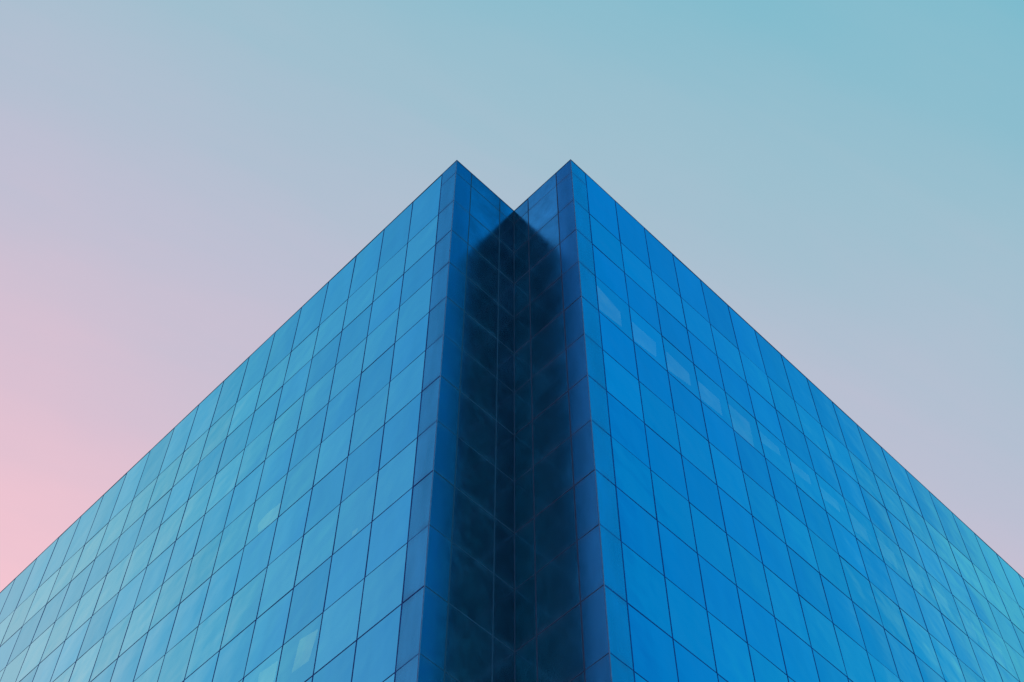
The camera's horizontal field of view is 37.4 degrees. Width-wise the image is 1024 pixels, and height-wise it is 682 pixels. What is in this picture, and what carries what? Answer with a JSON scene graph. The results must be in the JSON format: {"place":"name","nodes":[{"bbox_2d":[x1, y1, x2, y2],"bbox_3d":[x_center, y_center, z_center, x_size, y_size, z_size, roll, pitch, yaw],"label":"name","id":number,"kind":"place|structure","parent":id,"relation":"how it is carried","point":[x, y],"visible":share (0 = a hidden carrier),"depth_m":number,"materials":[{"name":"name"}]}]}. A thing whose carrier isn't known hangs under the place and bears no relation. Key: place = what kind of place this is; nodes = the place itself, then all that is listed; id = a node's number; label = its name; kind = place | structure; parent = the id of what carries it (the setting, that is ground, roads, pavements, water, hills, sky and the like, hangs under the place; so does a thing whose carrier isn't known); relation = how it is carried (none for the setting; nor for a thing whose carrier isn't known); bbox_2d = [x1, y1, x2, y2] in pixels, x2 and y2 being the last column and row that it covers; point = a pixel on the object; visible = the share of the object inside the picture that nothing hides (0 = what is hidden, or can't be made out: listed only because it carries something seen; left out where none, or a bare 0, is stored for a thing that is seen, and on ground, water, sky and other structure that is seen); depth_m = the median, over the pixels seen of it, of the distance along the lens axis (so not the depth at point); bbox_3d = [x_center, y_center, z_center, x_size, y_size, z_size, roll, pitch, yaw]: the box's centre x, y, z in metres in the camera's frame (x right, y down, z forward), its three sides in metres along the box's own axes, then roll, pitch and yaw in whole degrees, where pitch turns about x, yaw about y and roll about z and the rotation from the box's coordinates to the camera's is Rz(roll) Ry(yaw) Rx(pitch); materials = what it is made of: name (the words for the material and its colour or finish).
{"place":"outdoors","nodes":[
{"label":"outdoors","id":0,"kind":"place"},
{"bbox_2d":[0,0,1023,591],"label":"sky","id":1,"kind":"structure","parent":0,"point":[179,179],"materials":[{"name":"blue"}]},
{"label":"ground","id":2,"kind":"structure","parent":0,"visible":0},
{"bbox_2d":[0,159,1023,681],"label":"office tower","id":3,"kind":"structure","parent":2,"relation":"on","point":[568,421],"depth_m":40.94,"materials":[{"name":"glass"},{"name":"metal"}]},
{"bbox_2d":[16,622,54,681],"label":"window","id":4,"kind":"structure","parent":3,"relation":"in","point":[36,649],"depth_m":49.34,"materials":[{"name":"blue glass"}]},
{"bbox_2d":[40,600,79,661],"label":"window","id":5,"kind":"structure","parent":3,"relation":"in","point":[61,627],"depth_m":48.81,"materials":[{"name":"blue glass"}]},
{"bbox_2d":[47,546,83,602],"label":"window","id":6,"kind":"structure","parent":3,"relation":"in","point":[66,572],"depth_m":52.75,"materials":[{"name":"blue glass"}]},
{"bbox_2d":[66,576,105,638],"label":"window","id":7,"kind":"structure","parent":3,"relation":"in","point":[86,606],"depth_m":48.30,"materials":[{"name":"blue glass"}]},
{"bbox_2d":[69,638,102,681],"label":"window","id":8,"kind":"structure","parent":3,"relation":"in","point":[83,668],"depth_m":44.60,"materials":[{"name":"blue glass"}]},
{"bbox_2d":[71,524,107,580],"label":"window","id":9,"kind":"structure","parent":3,"relation":"in","point":[90,550],"depth_m":52.22,"materials":[{"name":"blue glass"}]},
{"bbox_2d":[89,612,131,681],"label":"window","id":10,"kind":"structure","parent":3,"relation":"in","point":[109,651],"depth_m":43.85,"materials":[{"name":"blue glass"}]},
{"bbox_2d":[93,552,131,613],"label":"window","id":11,"kind":"structure","parent":3,"relation":"in","point":[113,581],"depth_m":47.77,"materials":[{"name":"blue glass"}]},
{"bbox_2d":[96,500,132,556],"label":"window","id":12,"kind":"structure","parent":3,"relation":"in","point":[113,531],"depth_m":51.73,"materials":[{"name":"blue glass"}]},
{"bbox_2d":[121,478,156,533],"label":"window","id":13,"kind":"structure","parent":3,"relation":"in","point":[140,503],"depth_m":51.19,"materials":[{"name":"blue glass"}]},
{"bbox_2d":[120,526,159,589],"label":"window","id":14,"kind":"structure","parent":3,"relation":"in","point":[141,554],"depth_m":47.25,"materials":[{"name":"blue glass"}]},
{"bbox_2d":[119,585,161,655],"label":"window","id":15,"kind":"structure","parent":3,"relation":"in","point":[141,617],"depth_m":43.32,"materials":[{"name":"blue glass"}]},
{"bbox_2d":[147,453,182,509],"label":"window","id":16,"kind":"structure","parent":3,"relation":"in","point":[165,481],"depth_m":50.69,"materials":[{"name":"blue glass"}]},
{"bbox_2d":[148,502,186,564],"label":"window","id":17,"kind":"structure","parent":3,"relation":"in","point":[167,534],"depth_m":46.74,"materials":[{"name":"blue glass"}]},
{"bbox_2d":[149,559,191,629],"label":"window","id":18,"kind":"structure","parent":3,"relation":"in","point":[170,595],"depth_m":42.80,"materials":[{"name":"blue glass"}]},
{"bbox_2d":[158,627,197,681],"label":"window","id":19,"kind":"structure","parent":3,"relation":"in","point":[175,663],"depth_m":39.06,"materials":[{"name":"blue glass"}]},
{"bbox_2d":[173,429,208,485],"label":"window","id":20,"kind":"structure","parent":3,"relation":"in","point":[191,457],"depth_m":50.16,"materials":[{"name":"blue glass"}]},
{"bbox_2d":[176,476,214,539],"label":"window","id":21,"kind":"structure","parent":3,"relation":"in","point":[196,506],"depth_m":46.21,"materials":[{"name":"blue glass"}]},
{"bbox_2d":[180,531,222,602],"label":"window","id":22,"kind":"structure","parent":3,"relation":"in","point":[201,568],"depth_m":42.28,"materials":[{"name":"blue glass"}]},
{"bbox_2d":[185,598,231,678],"bbox_3d":[-7.676,7.516,38.365,0.017,1.972,1.367,40,-67,-21],"label":"window","id":23,"kind":"structure","parent":3,"relation":"in","point":[209,635],"depth_m":38.34,"materials":[{"name":"blue glass"}]},
{"bbox_2d":[200,404,235,460],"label":"window","id":24,"kind":"structure","parent":3,"relation":"in","point":[218,432],"depth_m":49.66,"materials":[{"name":"blue glass"}]},
{"bbox_2d":[206,450,243,512],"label":"window","id":25,"kind":"structure","parent":3,"relation":"in","point":[225,480],"depth_m":45.71,"materials":[{"name":"blue glass"}]},
{"bbox_2d":[212,503,253,574],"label":"window","id":26,"kind":"structure","parent":3,"relation":"in","point":[233,539],"depth_m":41.77,"materials":[{"name":"blue glass"}]},
{"bbox_2d":[220,568,266,648],"bbox_3d":[-6.693,6.662,37.848,0.021,1.972,1.367,40,-67,-21],"label":"window","id":27,"kind":"structure","parent":3,"relation":"in","point":[245,603],"depth_m":37.81,"materials":[{"name":"blue glass"}]},
{"bbox_2d":[227,379,262,435],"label":"window","id":28,"kind":"structure","parent":3,"relation":"in","point":[246,405],"depth_m":49.13,"materials":[{"name":"blue glass"}]},
{"bbox_2d":[236,422,273,484],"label":"window","id":29,"kind":"structure","parent":3,"relation":"in","point":[255,452],"depth_m":45.19,"materials":[{"name":"blue glass"}]},
{"bbox_2d":[243,647,281,681],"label":"window","id":30,"kind":"structure","parent":3,"relation":"in","point":[267,670],"depth_m":34.37,"materials":[{"name":"blue glass"}]},
{"bbox_2d":[245,474,286,545],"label":"window","id":31,"kind":"structure","parent":3,"relation":"in","point":[266,509],"depth_m":41.25,"materials":[{"name":"blue glass"}]},
{"bbox_2d":[255,354,289,409],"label":"window","id":32,"kind":"structure","parent":3,"relation":"in","point":[274,379],"depth_m":48.63,"materials":[{"name":"blue glass"}]},
{"bbox_2d":[257,536,302,617],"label":"window","id":33,"kind":"structure","parent":3,"relation":"in","point":[280,575],"depth_m":37.30,"materials":[{"name":"blue glass"}]},
{"bbox_2d":[266,395,303,457],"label":"window","id":34,"kind":"structure","parent":3,"relation":"in","point":[285,426],"depth_m":44.67,"materials":[{"name":"blue glass"}]},
{"bbox_2d":[276,614,321,681],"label":"window","id":35,"kind":"structure","parent":3,"relation":"in","point":[297,661],"depth_m":33.49,"materials":[{"name":"blue glass"}]},
{"bbox_2d":[279,445,319,515],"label":"window","id":36,"kind":"structure","parent":3,"relation":"in","point":[300,479],"depth_m":40.74,"materials":[{"name":"blue glass"}]},
{"bbox_2d":[283,327,318,384],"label":"window","id":37,"kind":"structure","parent":3,"relation":"in","point":[303,353],"depth_m":48.11,"materials":[{"name":"blue glass"}]},
{"bbox_2d":[297,367,334,429],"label":"window","id":38,"kind":"structure","parent":3,"relation":"in","point":[317,396],"depth_m":44.15,"materials":[{"name":"blue glass"}]},
{"bbox_2d":[294,505,339,586],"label":"window","id":39,"kind":"structure","parent":3,"relation":"in","point":[317,545],"depth_m":36.79,"materials":[{"name":"blue glass"}]},
{"bbox_2d":[313,299,347,356],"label":"window","id":40,"kind":"structure","parent":3,"relation":"in","point":[331,327],"depth_m":47.58,"materials":[{"name":"blue glass"}]},
{"bbox_2d":[313,414,353,485],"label":"window","id":41,"kind":"structure","parent":3,"relation":"in","point":[334,449],"depth_m":40.21,"materials":[{"name":"blue glass"}]},
{"bbox_2d":[314,579,363,672],"bbox_3d":[-3.741,6.178,32.876,0.015,1.972,1.367,40,-67,-21],"label":"window","id":42,"kind":"structure","parent":3,"relation":"in","point":[339,627],"depth_m":32.85,"materials":[{"name":"blue glass"}]},
{"bbox_2d":[329,337,366,401],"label":"window","id":43,"kind":"structure","parent":3,"relation":"in","point":[350,366],"depth_m":43.66,"materials":[{"name":"blue glass"}]},
{"bbox_2d":[333,472,377,553],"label":"window","id":44,"kind":"structure","parent":3,"relation":"in","point":[356,511],"depth_m":36.27,"materials":[{"name":"blue glass"}]},
{"bbox_2d":[343,272,376,328],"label":"window","id":45,"kind":"structure","parent":3,"relation":"in","point":[362,298],"depth_m":47.10,"materials":[{"name":"blue glass"}]},
{"bbox_2d":[349,383,388,454],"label":"window","id":46,"kind":"structure","parent":3,"relation":"in","point":[370,417],"depth_m":39.71,"materials":[{"name":"blue glass"}]},
{"bbox_2d":[362,308,398,371],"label":"window","id":47,"kind":"structure","parent":3,"relation":"in","point":[383,337],"depth_m":43.12,"materials":[{"name":"blue glass"}]},
{"bbox_2d":[357,544,406,638],"bbox_3d":[-2.758,5.326,32.360,0.017,1.972,1.367,40,-67,-21],"label":"window","id":48,"kind":"structure","parent":3,"relation":"in","point":[383,587],"depth_m":32.32,"materials":[{"name":"blue glass"}]},
{"bbox_2d":[373,244,406,300],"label":"window","id":49,"kind":"structure","parent":3,"relation":"in","point":[393,269],"depth_m":46.56,"materials":[{"name":"blue glass"}]},
{"bbox_2d":[373,438,416,519],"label":"window","id":50,"kind":"structure","parent":3,"relation":"in","point":[395,478],"depth_m":35.76,"materials":[{"name":"blue glass"}]},
{"bbox_2d":[385,351,424,422],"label":"window","id":51,"kind":"structure","parent":3,"relation":"in","point":[407,384],"depth_m":39.19,"materials":[{"name":"blue glass"}]},
{"bbox_2d":[395,278,431,341],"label":"window","id":52,"kind":"structure","parent":3,"relation":"in","point":[416,307],"depth_m":42.61,"materials":[{"name":"blue glass"}]},
{"bbox_2d":[404,215,437,272],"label":"window","id":53,"kind":"structure","parent":3,"relation":"in","point":[425,239],"depth_m":46.04,"materials":[{"name":"blue glass"}]},
{"bbox_2d":[0,564,1023,681],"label":"windows","id":54,"kind":"structure","parent":3,"relation":"in","point":[881,673],"depth_m":52.54,"materials":[{"name":"blue glass"}]},
{"bbox_2d":[590,215,623,270],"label":"window","id":55,"kind":"structure","parent":3,"relation":"in","point":[602,238],"depth_m":46.03,"materials":[{"name":"blue glass"}]},
{"bbox_2d":[596,277,632,339],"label":"window","id":56,"kind":"structure","parent":3,"relation":"in","point":[611,306],"depth_m":42.59,"materials":[{"name":"blue glass"}]},
{"bbox_2d":[603,350,643,421],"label":"window","id":57,"kind":"structure","parent":3,"relation":"in","point":[620,383],"depth_m":39.16,"materials":[{"name":"blue glass"}]},
{"bbox_2d":[612,438,655,517],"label":"window","id":58,"kind":"structure","parent":3,"relation":"in","point":[633,477],"depth_m":35.74,"materials":[{"name":"blue glass"}]},
{"bbox_2d":[621,243,655,299],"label":"window","id":59,"kind":"structure","parent":3,"relation":"in","point":[634,267],"depth_m":46.53,"materials":[{"name":"blue glass"}]},
{"bbox_2d":[622,543,671,636],"bbox_3d":[2.868,5.298,32.341,1.367,1.972,0.015,40,-67,-21],"label":"window","id":60,"kind":"structure","parent":3,"relation":"in","point":[645,586],"depth_m":32.31,"materials":[{"name":"blue glass"}]},
{"bbox_2d":[630,307,666,369],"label":"window","id":61,"kind":"structure","parent":3,"relation":"in","point":[645,336],"depth_m":43.12,"materials":[{"name":"blue glass"}]},
{"bbox_2d":[640,382,680,453],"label":"window","id":62,"kind":"structure","parent":3,"relation":"in","point":[658,416],"depth_m":39.68,"materials":[{"name":"blue glass"}]},
{"bbox_2d":[651,270,685,326],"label":"window","id":63,"kind":"structure","parent":3,"relation":"in","point":[666,297],"depth_m":47.04,"materials":[{"name":"blue glass"}]},
{"bbox_2d":[651,471,696,551],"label":"window","id":64,"kind":"structure","parent":3,"relation":"in","point":[673,510],"depth_m":36.24,"materials":[{"name":"blue glass"}]},
{"bbox_2d":[662,336,699,398],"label":"window","id":65,"kind":"structure","parent":3,"relation":"in","point":[679,366],"depth_m":43.61,"materials":[{"name":"blue glass"}]},
{"bbox_2d":[665,577,715,670],"bbox_3d":[3.864,6.140,32.849,1.367,1.972,0.015,40,-67,-21],"label":"window","id":66,"kind":"structure","parent":3,"relation":"in","point":[689,620],"depth_m":32.82,"materials":[{"name":"blue glass"}]},
{"bbox_2d":[675,413,715,482],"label":"window","id":67,"kind":"structure","parent":3,"relation":"in","point":[695,448],"depth_m":40.19,"materials":[{"name":"blue glass"}]},
{"bbox_2d":[682,299,716,354],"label":"window","id":68,"kind":"structure","parent":3,"relation":"in","point":[697,325],"depth_m":47.55,"materials":[{"name":"blue glass"}]},
{"bbox_2d":[690,503,735,583],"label":"window","id":69,"kind":"structure","parent":3,"relation":"in","point":[711,541],"depth_m":36.75,"materials":[{"name":"blue glass"}]},
{"bbox_2d":[694,365,732,427],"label":"window","id":70,"kind":"structure","parent":3,"relation":"in","point":[714,397],"depth_m":44.11,"materials":[{"name":"blue glass"}]},
{"bbox_2d":[711,325,745,380],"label":"window","id":71,"kind":"structure","parent":3,"relation":"in","point":[727,352],"depth_m":48.05,"materials":[{"name":"blue glass"}]},
{"bbox_2d":[709,442,750,512],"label":"window","id":72,"kind":"structure","parent":3,"relation":"in","point":[729,477],"depth_m":40.69,"materials":[{"name":"blue glass"}]},
{"bbox_2d":[708,612,754,681],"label":"window","id":73,"kind":"structure","parent":3,"relation":"in","point":[732,657],"depth_m":33.44,"materials":[{"name":"blue glass"}]},
{"bbox_2d":[726,393,764,456],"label":"window","id":74,"kind":"structure","parent":3,"relation":"in","point":[744,424],"depth_m":44.64,"materials":[{"name":"blue glass"}]},
{"bbox_2d":[727,534,773,615],"bbox_3d":[5.859,5.751,37.292,1.367,1.972,0.019,40,-67,-21],"label":"window","id":75,"kind":"structure","parent":3,"relation":"in","point":[750,577],"depth_m":37.26,"materials":[{"name":"blue glass"}]},
{"bbox_2d":[739,350,774,407],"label":"window","id":76,"kind":"structure","parent":3,"relation":"in","point":[756,378],"depth_m":48.57,"materials":[{"name":"blue glass"}]},
{"bbox_2d":[743,472,785,542],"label":"window","id":77,"kind":"structure","parent":3,"relation":"in","point":[763,506],"depth_m":41.20,"materials":[{"name":"blue glass"}]},
{"bbox_2d":[748,644,787,681],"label":"window","id":78,"kind":"structure","parent":3,"relation":"in","point":[764,670],"depth_m":34.32,"materials":[{"name":"blue glass"}]},
{"bbox_2d":[756,420,794,482],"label":"window","id":79,"kind":"structure","parent":3,"relation":"in","point":[775,451],"depth_m":45.15,"materials":[{"name":"blue glass"}]},
{"bbox_2d":[767,376,803,433],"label":"window","id":80,"kind":"structure","parent":3,"relation":"in","point":[784,403],"depth_m":49.07,"materials":[{"name":"blue glass"}]},
{"bbox_2d":[764,566,810,645],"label":"window","id":81,"kind":"structure","parent":3,"relation":"in","point":[786,604],"depth_m":37.78,"materials":[{"name":"blue glass"}]},
{"bbox_2d":[776,501,818,571],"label":"window","id":82,"kind":"structure","parent":3,"relation":"in","point":[797,537],"depth_m":41.70,"materials":[{"name":"blue glass"}]},
{"bbox_2d":[786,447,824,509],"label":"window","id":83,"kind":"structure","parent":3,"relation":"in","point":[805,477],"depth_m":45.65,"materials":[{"name":"blue glass"}]},
{"bbox_2d":[795,402,830,457],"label":"window","id":84,"kind":"structure","parent":3,"relation":"in","point":[812,429],"depth_m":49.60,"materials":[{"name":"blue glass"}]},
{"bbox_2d":[799,595,846,675],"bbox_3d":[7.851,7.436,38.310,1.367,1.972,0.018,40,-67,-21],"label":"window","id":85,"kind":"structure","parent":3,"relation":"in","point":[821,631],"depth_m":38.27,"materials":[{"name":"blue glass"}]},
{"bbox_2d":[808,528,850,598],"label":"window","id":86,"kind":"structure","parent":3,"relation":"in","point":[828,561],"depth_m":42.23,"materials":[{"name":"blue glass"}]},
{"bbox_2d":[816,473,854,535],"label":"window","id":87,"kind":"structure","parent":3,"relation":"in","point":[834,503],"depth_m":46.17,"materials":[{"name":"blue glass"}]},
{"bbox_2d":[822,426,857,482],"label":"window","id":88,"kind":"structure","parent":3,"relation":"in","point":[839,453],"depth_m":50.10,"materials":[{"name":"blue glass"}]},
{"bbox_2d":[834,625,874,681],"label":"window","id":89,"kind":"structure","parent":3,"relation":"in","point":[856,661],"depth_m":38.94,"materials":[{"name":"blue glass"}]},
{"bbox_2d":[840,556,882,625],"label":"window","id":90,"kind":"structure","parent":3,"relation":"in","point":[860,589],"depth_m":42.73,"materials":[{"name":"blue glass"}]},
{"bbox_2d":[844,498,883,561],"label":"window","id":91,"kind":"structure","parent":3,"relation":"in","point":[863,528],"depth_m":46.68,"materials":[{"name":"blue glass"}]},
{"bbox_2d":[848,450,884,506],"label":"window","id":92,"kind":"structure","parent":3,"relation":"in","point":[865,477],"depth_m":50.60,"materials":[{"name":"blue glass"}]},
{"bbox_2d":[870,582,913,652],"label":"window","id":93,"kind":"structure","parent":3,"relation":"in","point":[892,620],"depth_m":43.23,"materials":[{"name":"blue glass"}]},
{"bbox_2d":[872,523,911,585],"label":"window","id":94,"kind":"structure","parent":3,"relation":"in","point":[891,553],"depth_m":47.17,"materials":[{"name":"blue glass"}]},
{"bbox_2d":[874,474,910,529],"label":"window","id":95,"kind":"structure","parent":3,"relation":"in","point":[892,502],"depth_m":51.11,"materials":[{"name":"blue glass"}]},
{"bbox_2d":[900,498,936,553],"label":"window","id":96,"kind":"structure","parent":3,"relation":"in","point":[917,524],"depth_m":51.61,"materials":[{"name":"blue glass"}]},
{"bbox_2d":[900,548,939,610],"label":"window","id":97,"kind":"structure","parent":3,"relation":"in","point":[918,576],"depth_m":47.69,"materials":[{"name":"blue glass"}]},
{"bbox_2d":[900,608,943,678],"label":"window","id":98,"kind":"structure","parent":3,"relation":"in","point":[920,639],"depth_m":43.73,"materials":[{"name":"blue glass"}]},
{"bbox_2d":[924,519,960,575],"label":"window","id":99,"kind":"structure","parent":3,"relation":"in","point":[942,547],"depth_m":52.12,"materials":[{"name":"blue glass"}]},
{"bbox_2d":[927,572,966,634],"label":"window","id":100,"kind":"structure","parent":3,"relation":"in","point":[945,600],"depth_m":48.20,"materials":[{"name":"blue glass"}]},
{"bbox_2d":[929,634,965,681],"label":"window","id":101,"kind":"structure","parent":3,"relation":"in","point":[952,672],"depth_m":44.44,"materials":[{"name":"blue glass"}]},
{"bbox_2d":[949,542,985,597],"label":"window","id":102,"kind":"structure","parent":3,"relation":"in","point":[967,570],"depth_m":52.63,"materials":[{"name":"blue glass"}]},
{"bbox_2d":[953,596,992,657],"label":"window","id":103,"kind":"structure","parent":3,"relation":"in","point":[974,630],"depth_m":48.70,"materials":[{"name":"blue glass"}]},
{"bbox_2d":[979,619,1018,680],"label":"window","id":104,"kind":"structure","parent":3,"relation":"in","point":[998,648],"depth_m":49.22,"materials":[{"name":"blue glass"}]}
]}

